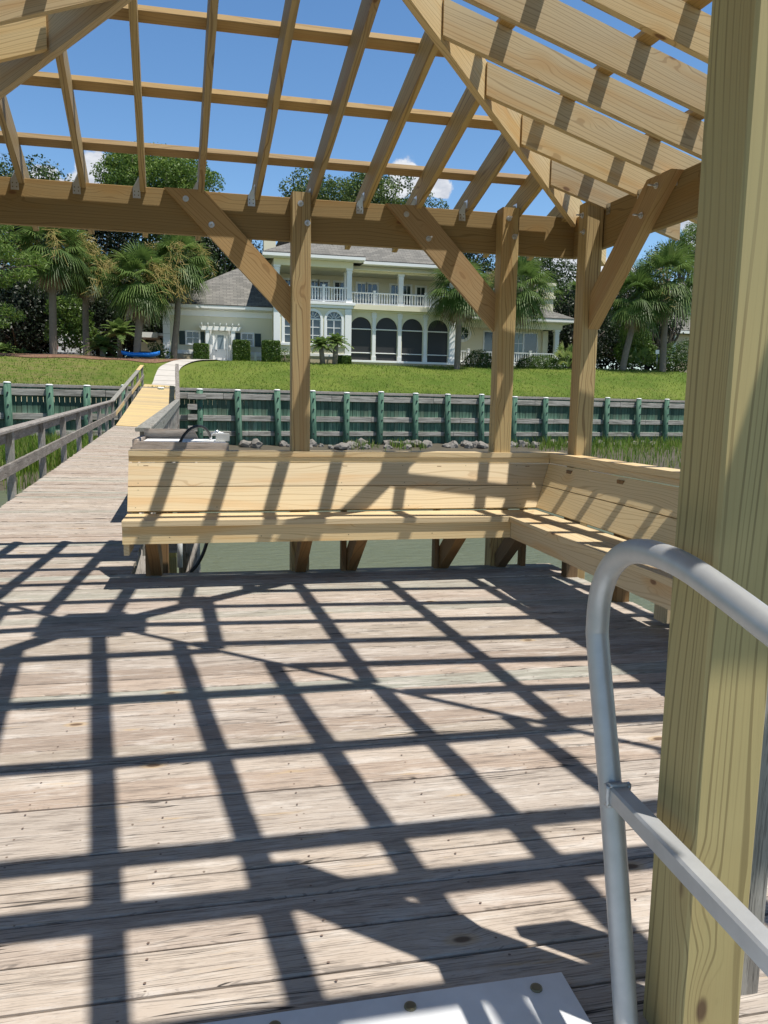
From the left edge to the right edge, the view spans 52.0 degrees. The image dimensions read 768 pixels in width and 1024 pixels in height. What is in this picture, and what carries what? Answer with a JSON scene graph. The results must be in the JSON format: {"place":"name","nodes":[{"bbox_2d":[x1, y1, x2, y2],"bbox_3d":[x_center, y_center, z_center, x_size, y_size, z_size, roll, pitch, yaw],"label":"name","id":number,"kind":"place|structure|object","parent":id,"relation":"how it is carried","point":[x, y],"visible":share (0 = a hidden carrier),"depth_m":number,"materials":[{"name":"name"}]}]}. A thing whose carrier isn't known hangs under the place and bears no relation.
{"place":"outdoors","nodes":[
{"label":"outdoors","id":0,"kind":"place"},
{"bbox_2d":[0,402,678,612],"bbox_3d":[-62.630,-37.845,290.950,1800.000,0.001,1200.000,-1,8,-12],"label":"water","id":1,"kind":"structure","parent":0,"point":[244,556],"depth_m":13.78,"materials":[{"name":"liquid"}]},
{"bbox_2d":[133,462,174,573],"bbox_3d":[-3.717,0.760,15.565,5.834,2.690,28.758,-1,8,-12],"label":"deck piling","id":2,"kind":"object","parent":1,"relation":"in","point":[140,568],"visible":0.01,"depth_m":8.67,"materials":[{"name":"grey wood"}]},
{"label":"deck framing","id":3,"kind":"structure","parent":2,"relation":"on","visible":0},
{"bbox_2d":[0,426,152,576],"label":"walkway","id":4,"kind":"structure","parent":3,"relation":"on","point":[66,517],"depth_m":8.07,"materials":[{"name":"wood"}]},
{"bbox_2d":[0,365,143,500],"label":"railing","id":5,"kind":"object","parent":4,"relation":"attached to","point":[12,466],"visible":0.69,"depth_m":12.87,"materials":[{"name":"grey wood"}]},
{"bbox_2d":[135,364,179,555],"bbox_3d":[-5.669,-3.003,21.148,0.260,3.218,28.163,-1,8,-14],"label":"railing","id":6,"kind":"object","parent":4,"relation":"attached to","point":[167,417],"visible":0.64,"depth_m":14.05,"materials":[{"name":"grey wood"}]},
{"bbox_2d":[116,384,174,426],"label":"ramp","id":7,"kind":"structure","parent":3,"relation":"on","point":[146,404],"depth_m":29.71,"materials":[{"name":"brown wood"}]},
{"bbox_2d":[0,563,767,1023],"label":"deck","id":8,"kind":"structure","parent":3,"relation":"on","point":[384,685],"depth_m":2.59,"materials":[{"name":"wood"}]},
{"bbox_2d":[1,575,662,983],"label":"deck nails","id":9,"kind":"object","parent":8,"relation":"attached to","point":[293,783],"visible":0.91,"depth_m":2.55,"materials":[{"name":"grey"}]},
{"bbox_2d":[0,0,767,1023],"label":"pavilion","id":10,"kind":"structure","parent":8,"relation":"on","point":[630,188],"depth_m":4.28,"materials":[{"name":"brown wood"}]},
{"bbox_2d":[121,449,679,623],"bbox_3d":[0.161,0.348,4.344,3.325,1.153,3.655,-1,8,-12],"label":"corner bench","id":11,"kind":"object","parent":8,"relation":"on","point":[622,509],"visible":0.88,"depth_m":5.62,"materials":[{"name":"brown wood"}]},
{"bbox_2d":[201,539,767,1023],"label":"gangway","id":12,"kind":"object","parent":8,"relation":"on","point":[545,999],"visible":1,"depth_m":1.60,"materials":[{"name":"metal"}]},
{"bbox_2d":[741,686,767,995],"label":"weathered post","id":13,"kind":"object","parent":8,"relation":"attached to","point":[756,908],"depth_m":1.67,"materials":[{"name":"grey wood"}]},
{"bbox_2d":[169,553,176,572],"bbox_3d":[-1.884,1.800,6.967,0.145,3.000,0.162,-1,8,-12],"label":"mooring post","id":14,"kind":"object","parent":1,"relation":"in","point":[172,562],"visible":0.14,"depth_m":6.72,"materials":[{"name":"green wood"}]},
{"bbox_2d":[130,429,228,572],"bbox_3d":[-1.650,0.643,6.517,0.720,2.620,0.860,-1,8,-12],"label":"cleaning table","id":15,"kind":"object","parent":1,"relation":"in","point":[159,439],"visible":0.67,"depth_m":6.07,"materials":[{"name":"white paint"}]},
{"bbox_2d":[169,543,186,552],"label":"cross beam","id":16,"kind":"structure","parent":15,"relation":"attached to","point":[172,548],"depth_m":6.43,"materials":[{"name":"grey wood"}]},
{"bbox_2d":[177,543,182,567],"bbox_3d":[-1.608,0.288,6.197,0.045,0.299,0.042,-1,8,-12],"label":"pipe","id":17,"kind":"object","parent":15,"relation":"hanging from","point":[179,555],"visible":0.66,"depth_m":6.19,"materials":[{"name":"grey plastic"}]},
{"bbox_2d":[179,425,211,441],"bbox_3d":[-1.493,-0.621,6.291,0.061,0.152,0.479,4,8,18],"label":"hose","id":18,"kind":"object","parent":15,"relation":"on","point":[187,431],"visible":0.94,"depth_m":6.22,"materials":[{"name":"black rubber"}]},
{"bbox_2d":[186,543,207,572],"bbox_3d":[-1.558,0.388,6.239,0.373,0.455,0.062,-3,9,-28],"label":"hose","id":19,"kind":"object","parent":15,"relation":"hanging from","point":[195,566],"visible":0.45,"depth_m":6.28,"materials":[{"name":"black rubber"}]},
{"bbox_2d":[216,433,229,440],"bbox_3d":[-1.318,-0.610,6.424,0.110,0.059,0.120,-1,8,-12],"label":"utility box","id":20,"kind":"object","parent":15,"relation":"on","point":[222,436],"visible":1,"depth_m":6.37,"materials":[{"name":"grey plastic"}]},
{"bbox_2d":[175,462,200,572],"bbox_3d":[-1.737,1.339,7.142,0.248,3.873,0.188,-1,8,-12],"label":"piling","id":21,"kind":"object","parent":1,"relation":"in","point":[191,555],"depth_m":6.93,"materials":[{"name":"grey wood"}]},
{"bbox_2d":[0,430,681,493],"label":"mud bank","id":22,"kind":"structure","parent":0,"point":[436,447],"depth_m":36.70,"materials":[{"name":"plant"}]},
{"bbox_2d":[239,440,251,447],"bbox_3d":[-6.046,-2.972,34.767,0.771,0.419,0.503,16,1,-31],"label":"rock","id":23,"kind":"object","parent":22,"relation":"on","point":[244,443],"visible":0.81,"depth_m":34.53,"materials":[{"name":"stone"}]},
{"bbox_2d":[250,439,262,448],"bbox_3d":[-5.671,-3.005,34.794,0.653,0.516,0.422,5,-7,44],"label":"rock","id":24,"kind":"object","parent":22,"relation":"on","point":[257,443],"visible":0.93,"depth_m":34.61,"materials":[{"name":"stone"}]},
{"bbox_2d":[333,443,347,449],"bbox_3d":[-1.945,-2.943,35.619,0.777,0.328,0.463,3,9,23],"label":"rock","id":25,"kind":"object","parent":22,"relation":"on","point":[343,446],"visible":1,"depth_m":35.44,"materials":[{"name":"stone"}]},
{"bbox_2d":[0,381,684,445],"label":"bulkhead","id":26,"kind":"object","parent":22,"relation":"on","point":[239,415],"visible":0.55,"depth_m":37.52,"materials":[{"name":"green wood"}]},
{"bbox_2d":[339,442,354,449],"bbox_3d":[-1.750,-2.975,35.764,0.841,0.396,0.464,-2,8,-23],"label":"rock","id":27,"kind":"object","parent":22,"relation":"on","point":[349,446],"visible":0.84,"depth_m":35.68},
{"bbox_2d":[422,440,432,447],"bbox_3d":[2.031,-3.224,37.839,0.468,0.493,0.796,8,10,41],"label":"rock","id":28,"kind":"object","parent":22,"relation":"on","point":[429,443],"visible":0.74,"depth_m":37.65,"materials":[{"name":"stone"}]},
{"bbox_2d":[464,441,473,448],"bbox_3d":[4.138,-3.231,38.416,0.379,0.440,0.633,7,10,40],"label":"rock","id":29,"kind":"object","parent":22,"relation":"on","point":[468,445],"visible":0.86,"depth_m":38.26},
{"bbox_2d":[477,441,488,448],"bbox_3d":[4.849,-3.287,38.855,0.536,0.408,0.649,12,4,-25],"label":"rock","id":30,"kind":"object","parent":22,"relation":"on","point":[482,445],"visible":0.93,"depth_m":38.66,"materials":[{"name":"stone"}]},
{"bbox_2d":[0,354,686,399],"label":"lawn","id":31,"kind":"structure","parent":0,"point":[149,375],"depth_m":42.39,"materials":[{"name":"plant"}]},
{"bbox_2d":[0,224,52,329],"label":"pine tree","id":32,"kind":"object","parent":31,"relation":"on","point":[4,279],"visible":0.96,"depth_m":39.62,"materials":[{"name":"green plant"}]},
{"bbox_2d":[58,335,95,354],"bbox_3d":[-20.564,-10.844,52.597,1.960,1.720,4.400,-1,8,-12],"label":"parked car","id":33,"kind":"object","parent":31,"relation":"on","point":[60,351],"visible":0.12,"depth_m":50.55,"materials":[{"name":"white paint"}]},
{"bbox_2d":[0,352,180,362],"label":"mulch bed","id":34,"kind":"object","parent":31,"relation":"on","point":[145,360],"visible":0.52,"depth_m":42.41,"materials":[{"name":"brown wood"}]},
{"bbox_2d":[0,342,19,352],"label":"yucca","id":35,"kind":"object","parent":34,"relation":"on","point":[5,348],"visible":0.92,"depth_m":42.26,"materials":[{"name":"green plant"}]},
{"bbox_2d":[9,347,30,352],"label":"yucca","id":36,"kind":"object","parent":34,"relation":"on","point":[22,350],"visible":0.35,"depth_m":42.89,"materials":[{"name":"green plant"}]},
{"bbox_2d":[0,279,94,352],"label":"oak tree","id":37,"kind":"object","parent":34,"relation":"on","point":[19,339],"visible":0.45,"depth_m":50.57,"materials":[{"name":"green plant"}]},
{"bbox_2d":[0,225,110,353],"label":"palm tree","id":38,"kind":"object","parent":34,"relation":"on","point":[60,271],"visible":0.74,"depth_m":42.57,"materials":[{"name":"green plant"}]},
{"bbox_2d":[0,170,114,336],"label":"oak tree","id":39,"kind":"object","parent":34,"relation":"on","point":[15,285],"visible":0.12,"depth_m":51.86,"materials":[{"name":"green plant"}]},
{"bbox_2d":[43,292,100,353],"bbox_3d":[-19.457,-11.745,48.883,3.479,3.743,2.030,-1,8,-12],"label":"bush","id":40,"kind":"object","parent":34,"relation":"on","point":[72,331],"visible":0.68,"depth_m":48.54,"materials":[{"name":"green plant"}]},
{"bbox_2d":[2,274,167,356],"bbox_3d":[-19.987,-13.439,54.871,14.806,7.427,10.488,-1,8,-12],"label":"oak tree","id":41,"kind":"object","parent":34,"relation":"on","point":[100,317],"visible":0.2,"depth_m":52.60,"materials":[{"name":"green plant"}]},
{"bbox_2d":[57,239,118,354],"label":"palm tree","id":42,"kind":"object","parent":34,"relation":"on","point":[86,296],"visible":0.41,"depth_m":45.50,"materials":[{"name":"green plant"}]},
{"bbox_2d":[80,334,120,356],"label":"sago palm","id":43,"kind":"object","parent":34,"relation":"on","point":[102,343],"visible":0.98,"depth_m":44.61,"materials":[{"name":"green plant"}]},
{"bbox_2d":[94,318,147,356],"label":"sago palm","id":44,"kind":"object","parent":34,"relation":"on","point":[118,330],"visible":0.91,"depth_m":48.34,"materials":[{"name":"green plant"}]},
{"bbox_2d":[80,238,192,357],"bbox_3d":[-13.384,-11.721,44.041,5.377,6.978,5.369,2,8,5],"label":"palm tree","id":45,"kind":"object","parent":34,"relation":"on","point":[141,299],"visible":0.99,"depth_m":42.90,"materials":[{"name":"green plant"}]},
{"bbox_2d":[121,350,159,356],"bbox_3d":[-13.601,-8.836,43.949,2.150,0.367,0.740,1,8,2],"label":"kayak","id":46,"kind":"object","parent":34,"relation":"on","point":[142,354],"visible":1,"depth_m":43.73,"materials":[{"name":"blue plastic"}]},
{"bbox_2d":[141,332,162,357],"bbox_3d":[-15.045,-10.507,51.355,1.550,2.222,2.200,-1,8,-12],"label":"shelter","id":47,"kind":"object","parent":34,"relation":"on","point":[156,336],"visible":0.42,"depth_m":50.92,"materials":[{"name":"beige paint"}]},
{"bbox_2d":[147,342,172,358],"bbox_3d":[-12.916,-9.101,45.494,1.499,1.429,1.077,-1,8,-12],"label":"bush","id":48,"kind":"object","parent":34,"relation":"on","point":[155,349],"visible":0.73,"depth_m":45.35,"materials":[{"name":"green plant"}]},
{"bbox_2d":[140,234,218,358],"bbox_3d":[-12.072,-12.502,45.552,5.128,8.120,5.112,-1,8,-12],"label":"palm tree","id":49,"kind":"object","parent":34,"relation":"on","point":[193,278],"visible":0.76,"depth_m":44.68,"materials":[{"name":"green plant"}]},
{"bbox_2d":[152,359,222,386],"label":"path","id":50,"kind":"structure","parent":31,"relation":"on","point":[167,371],"depth_m":39.01,"materials":[{"name":"concrete"}]},
{"bbox_2d":[193,343,209,358],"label":"clipped bush","id":51,"kind":"object","parent":31,"relation":"on","point":[202,352],"visible":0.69,"depth_m":46.68,"materials":[{"name":"green plant"}]},
{"bbox_2d":[232,339,250,360],"bbox_3d":[-8.613,-9.552,47.503,1.129,1.711,0.922,-1,8,-12],"label":"clipped bush","id":52,"kind":"object","parent":31,"relation":"on","point":[240,352],"visible":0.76,"depth_m":47.12,"materials":[{"name":"green plant"}]},
{"bbox_2d":[250,352,261,360],"bbox_3d":[-7.826,-9.255,47.922,0.892,0.920,0.120,-1,8,-12],"label":"louvred screen","id":53,"kind":"object","parent":31,"relation":"on","point":[255,356],"visible":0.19,"depth_m":47.86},
{"bbox_2d":[261,340,280,361],"bbox_3d":[-6.665,-9.358,46.402,1.167,1.575,0.951,-1,8,-12],"label":"clipped bush","id":54,"kind":"object","parent":31,"relation":"on","point":[269,348],"visible":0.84,"depth_m":46.02,"materials":[{"name":"green plant"}]},
{"bbox_2d":[280,348,289,361],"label":"bush","id":55,"kind":"object","parent":31,"relation":"on","point":[284,357],"visible":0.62,"depth_m":46.64,"materials":[{"name":"green plant"}]},
{"bbox_2d":[310,333,353,363],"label":"sago palm","id":56,"kind":"object","parent":31,"relation":"on","point":[334,341],"visible":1,"depth_m":46.25,"materials":[{"name":"green plant"}]},
{"bbox_2d":[0,382,684,400],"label":"grass fringe","id":57,"kind":"object","parent":31,"relation":"on","point":[336,391],"depth_m":37.02,"materials":[{"name":"plant"}]},
{"bbox_2d":[338,355,351,363],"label":"clipped bush","id":58,"kind":"object","parent":31,"relation":"on","point":[344,359],"visible":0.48,"depth_m":47.01,"materials":[{"name":"green plant"}]},
{"bbox_2d":[158,241,573,367],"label":"house","id":59,"kind":"structure","parent":31,"relation":"on","point":[371,305],"depth_m":48.77,"materials":[{"name":"beige paint"}]},
{"bbox_2d":[185,330,199,344],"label":"window","id":60,"kind":"structure","parent":59,"relation":"in","point":[191,336],"depth_m":47.61,"materials":[{"name":"white glass"}]},
{"bbox_2d":[215,333,225,360],"bbox_3d":[-9.976,-9.913,48.022,0.656,1.920,0.092,-1,8,-12],"label":"door","id":61,"kind":"structure","parent":59,"relation":"in","point":[220,339],"depth_m":47.96,"materials":[{"name":"grey"}]},
{"bbox_2d":[240,332,253,346],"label":"window","id":62,"kind":"structure","parent":59,"relation":"in","point":[244,335],"depth_m":48.30,"materials":[{"name":"white glass"}]},
{"bbox_2d":[281,316,289,344],"bbox_3d":[-5.521,-11.102,47.111,1.300,2.200,0.185,-1,8,-12],"label":"window","id":63,"kind":"structure","parent":59,"relation":"in","point":[285,325],"depth_m":47.11,"materials":[{"name":"white glass"}]},
{"bbox_2d":[311,279,319,300],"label":"window","id":64,"kind":"structure","parent":59,"relation":"in","point":[314,282],"depth_m":50.09,"materials":[{"name":"white glass"}]},
{"bbox_2d":[310,309,322,345],"bbox_3d":[-4.281,-11.115,47.376,1.300,2.200,0.185,-1,8,-12],"label":"window","id":65,"kind":"structure","parent":59,"relation":"in","point":[316,318],"depth_m":47.46,"materials":[{"name":"white glass"}]},
{"bbox_2d":[320,280,329,301],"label":"window","id":66,"kind":"structure","parent":59,"relation":"in","point":[327,282],"depth_m":50.23,"materials":[{"name":"white glass"}]},
{"bbox_2d":[324,310,344,346],"bbox_3d":[-3.028,-11.128,47.644,1.300,2.200,0.185,-1,8,-12],"label":"window","id":67,"kind":"structure","parent":59,"relation":"in","point":[333,323],"depth_m":47.67,"materials":[{"name":"white glass"}]},
{"bbox_2d":[333,280,343,301],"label":"window","id":68,"kind":"structure","parent":59,"relation":"in","point":[336,283],"depth_m":50.41,"materials":[{"name":"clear glass"}]},
{"bbox_2d":[355,281,367,304],"bbox_3d":[-1.435,-14.107,50.743,0.813,1.450,0.090,-1,8,-12],"label":"window","id":69,"kind":"structure","parent":59,"relation":"in","point":[360,286],"depth_m":50.73,"materials":[{"name":"white glass"}]},
{"bbox_2d":[365,282,378,304],"bbox_3d":[-0.776,-13.966,50.905,0.903,1.750,0.090,-1,8,-12],"label":"window","id":70,"kind":"structure","parent":59,"relation":"in","point":[372,286],"depth_m":50.88,"materials":[{"name":"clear glass"}]},
{"bbox_2d":[389,283,397,305],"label":"window","id":71,"kind":"structure","parent":59,"relation":"in","point":[393,287],"depth_m":51.17,"materials":[{"name":"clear glass"}]},
{"bbox_2d":[403,284,411,306],"bbox_3d":[1.487,-14.139,51.368,0.729,1.450,0.090,-1,8,-12],"label":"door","id":72,"kind":"structure","parent":59,"relation":"in","point":[407,288],"depth_m":51.36,"materials":[{"name":"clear glass"}]},
{"bbox_2d":[415,285,426,305],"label":"window","id":73,"kind":"structure","parent":59,"relation":"in","point":[419,290],"depth_m":51.55,"materials":[{"name":"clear glass"}]},
{"bbox_2d":[455,327,470,341],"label":"round window","id":74,"kind":"structure","parent":59,"relation":"in","point":[463,338],"depth_m":53.37,"materials":[{"name":"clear glass"}]},
{"bbox_2d":[483,330,492,360],"bbox_3d":[7.129,-11.258,53.809,0.772,2.250,0.090,-1,8,-12],"label":"window","id":75,"kind":"structure","parent":59,"relation":"in","point":[487,335],"depth_m":53.76,"materials":[{"name":"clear glass"}]},
{"bbox_2d":[514,332,524,361],"bbox_3d":[9.267,-11.281,54.267,0.836,2.230,0.090,-1,8,-12],"label":"window","id":76,"kind":"structure","parent":59,"relation":"in","point":[518,345],"depth_m":54.25,"materials":[{"name":"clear glass"}]},
{"bbox_2d":[522,332,537,362],"bbox_3d":[10.107,-11.290,54.446,1.097,2.210,0.090,-1,8,-12],"label":"window","id":77,"kind":"structure","parent":59,"relation":"in","point":[529,344],"depth_m":54.42,"materials":[{"name":"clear glass"}]},
{"bbox_2d":[422,256,494,368],"bbox_3d":[4.501,-11.969,47.355,4.785,7.265,4.899,-1,8,-12],"label":"palm tree","id":78,"kind":"object","parent":31,"relation":"on","point":[456,309],"visible":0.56,"depth_m":47.10,"materials":[{"name":"green plant"}]},
{"bbox_2d":[462,349,491,367],"bbox_3d":[6.112,-9.469,50.158,2.246,1.818,1.941,-1,8,-12],"label":"bush","id":79,"kind":"object","parent":31,"relation":"on","point":[478,363],"visible":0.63,"depth_m":49.83,"materials":[{"name":"green plant"}]},
{"bbox_2d":[480,256,561,338],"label":"palm tree","id":80,"kind":"object","parent":31,"relation":"on","point":[526,309],"visible":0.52,"depth_m":48.29,"materials":[{"name":"green plant"}]},
{"bbox_2d":[514,354,563,369],"bbox_3d":[10.079,-9.395,50.930,3.423,1.554,1.942,-1,8,-12],"label":"rounded hedge","id":81,"kind":"object","parent":31,"relation":"on","point":[527,363],"visible":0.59,"depth_m":50.52,"materials":[{"name":"green plant"}]},
{"bbox_2d":[550,343,572,366],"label":"fan palm","id":82,"kind":"object","parent":31,"relation":"on","point":[564,353],"visible":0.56,"depth_m":50.59,"materials":[{"name":"plant"}]},
{"bbox_2d":[562,278,575,358],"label":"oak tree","id":83,"kind":"object","parent":31,"relation":"on","point":[569,288],"visible":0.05,"depth_m":60.59,"materials":[{"name":"green plant"}]},
{"bbox_2d":[545,284,621,368],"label":"oak tree","id":84,"kind":"object","parent":31,"relation":"on","point":[566,336],"visible":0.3,"depth_m":58.41,"materials":[{"name":"green plant"}]},
{"bbox_2d":[573,288,688,369],"bbox_3d":[18.454,-14.367,62.176,9.639,8.663,7.515,-1,8,-12],"label":"oak tree","id":85,"kind":"object","parent":31,"relation":"on","point":[611,356],"visible":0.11,"depth_m":61.24,"materials":[{"name":"green plant"}]},
{"bbox_2d":[613,327,658,364],"bbox_3d":[17.732,-11.814,55.336,3.263,3.057,1.975,-1,8,-12],"label":"bush","id":86,"kind":"object","parent":31,"relation":"on","point":[648,342],"visible":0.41,"depth_m":55.01,"materials":[{"name":"green plant"}]},
{"bbox_2d":[604,263,677,370],"bbox_3d":[16.347,-12.642,51.109,5.093,7.021,5.247,4,8,18],"label":"palm tree","id":87,"kind":"object","parent":31,"relation":"on","point":[637,317],"visible":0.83,"depth_m":50.08,"materials":[{"name":"green plant"}]},
{"bbox_2d":[627,346,657,367],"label":"fan palm","id":88,"kind":"object","parent":31,"relation":"on","point":[643,352],"visible":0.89,"depth_m":52.56,"materials":[{"name":"plant"}]},
{"bbox_2d":[626,236,694,371],"bbox_3d":[18.477,-13.558,51.492,6.489,8.895,6.001,-1,8,-12],"label":"palm tree","id":89,"kind":"object","parent":31,"relation":"on","point":[668,258],"visible":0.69,"depth_m":50.11,"materials":[{"name":"green plant"}]},
{"bbox_2d":[646,312,690,368],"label":"oak tree","id":90,"kind":"object","parent":31,"relation":"on","point":[670,338],"visible":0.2,"depth_m":59.64,"materials":[{"name":"green plant"}]},
{"bbox_2d":[651,338,688,371],"bbox_3d":[21.068,-11.061,55.667,4.475,2.747,2.011,-1,8,-12],"label":"bush","id":91,"kind":"object","parent":31,"relation":"on","point":[675,361],"visible":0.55,"depth_m":55.23,"materials":[{"name":"green plant"}]},
{"bbox_2d":[666,283,692,371],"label":"neighbour house","id":92,"kind":"structure","parent":31,"relation":"on","point":[682,336],"depth_m":63.13,"materials":[{"name":"white paint"}]},
{"bbox_2d":[676,222,696,260],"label":"pine tree","id":93,"kind":"object","parent":31,"relation":"on","point":[691,227],"visible":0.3,"depth_m":55.14,"materials":[{"name":"green plant"}]},
{"bbox_2d":[15,387,675,402],"bbox_3d":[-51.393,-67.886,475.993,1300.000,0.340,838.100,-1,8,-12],"label":"ground","id":94,"kind":"structure","parent":0,"point":[220,391],"depth_m":184.31,"materials":[{"name":"plant"}]},
{"bbox_2d":[0,153,73,351],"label":"oak tree","id":95,"kind":"object","parent":94,"relation":"on","point":[44,171],"visible":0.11,"depth_m":56.46,"materials":[{"name":"green plant"}]},
{"bbox_2d":[0,226,167,355],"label":"oak tree","id":96,"kind":"object","parent":94,"relation":"on","point":[111,236],"visible":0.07,"depth_m":55.69,"materials":[{"name":"green plant"}]},
{"bbox_2d":[26,302,161,357],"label":"undergrowth","id":97,"kind":"object","parent":94,"relation":"on","point":[100,334],"depth_m":57.42,"materials":[{"name":"green plant"}]},
{"bbox_2d":[89,140,225,242],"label":"pine tree","id":98,"kind":"object","parent":94,"relation":"on","point":[162,172],"visible":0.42,"depth_m":69.25,"materials":[{"name":"green plant"}]},
{"bbox_2d":[105,233,234,295],"bbox_3d":[-17.225,-17.667,61.700,10.266,14.048,9.766,-6,10,-40],"label":"oak tree","id":99,"kind":"object","parent":94,"relation":"on","point":[206,275],"visible":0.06,"depth_m":60.66,"materials":[{"name":"green plant"}]},
{"bbox_2d":[192,237,262,276],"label":"oak tree","id":100,"kind":"object","parent":94,"relation":"on","point":[226,268],"visible":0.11,"depth_m":62.89,"materials":[{"name":"green plant"}]},
{"bbox_2d":[278,168,449,208],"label":"oak tree","id":101,"kind":"object","parent":94,"relation":"on","point":[349,190],"visible":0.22,"depth_m":70.91,"materials":[{"name":"green plant"}]},
{"bbox_2d":[448,253,494,292],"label":"oak tree","id":102,"kind":"object","parent":94,"relation":"on","point":[473,255],"visible":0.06,"depth_m":69.59,"materials":[{"name":"green plant"}]},
{"bbox_2d":[466,255,576,304],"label":"oak tree","id":103,"kind":"object","parent":94,"relation":"on","point":[559,276],"visible":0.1,"depth_m":69.33,"materials":[{"name":"green plant"}]},
{"bbox_2d":[544,319,659,370],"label":"undergrowth","id":104,"kind":"object","parent":94,"relation":"on","point":[605,364],"visible":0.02,"depth_m":66.22,"materials":[{"name":"green plant"}]},
{"bbox_2d":[543,284,574,356],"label":"palm tree","id":105,"kind":"object","parent":104,"relation":"on","point":[560,291],"visible":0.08,"depth_m":62.25,"materials":[{"name":"green plant"}]},
{"bbox_2d":[641,235,694,298],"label":"oak tree","id":106,"kind":"object","parent":94,"relation":"on","point":[678,275],"visible":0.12,"depth_m":74.47,"materials":[{"name":"green plant"}]},
{"bbox_2d":[0,0,711,404],"label":"sky","id":107,"kind":"structure","parent":0,"point":[172,55],"materials":[{"name":"blue"}]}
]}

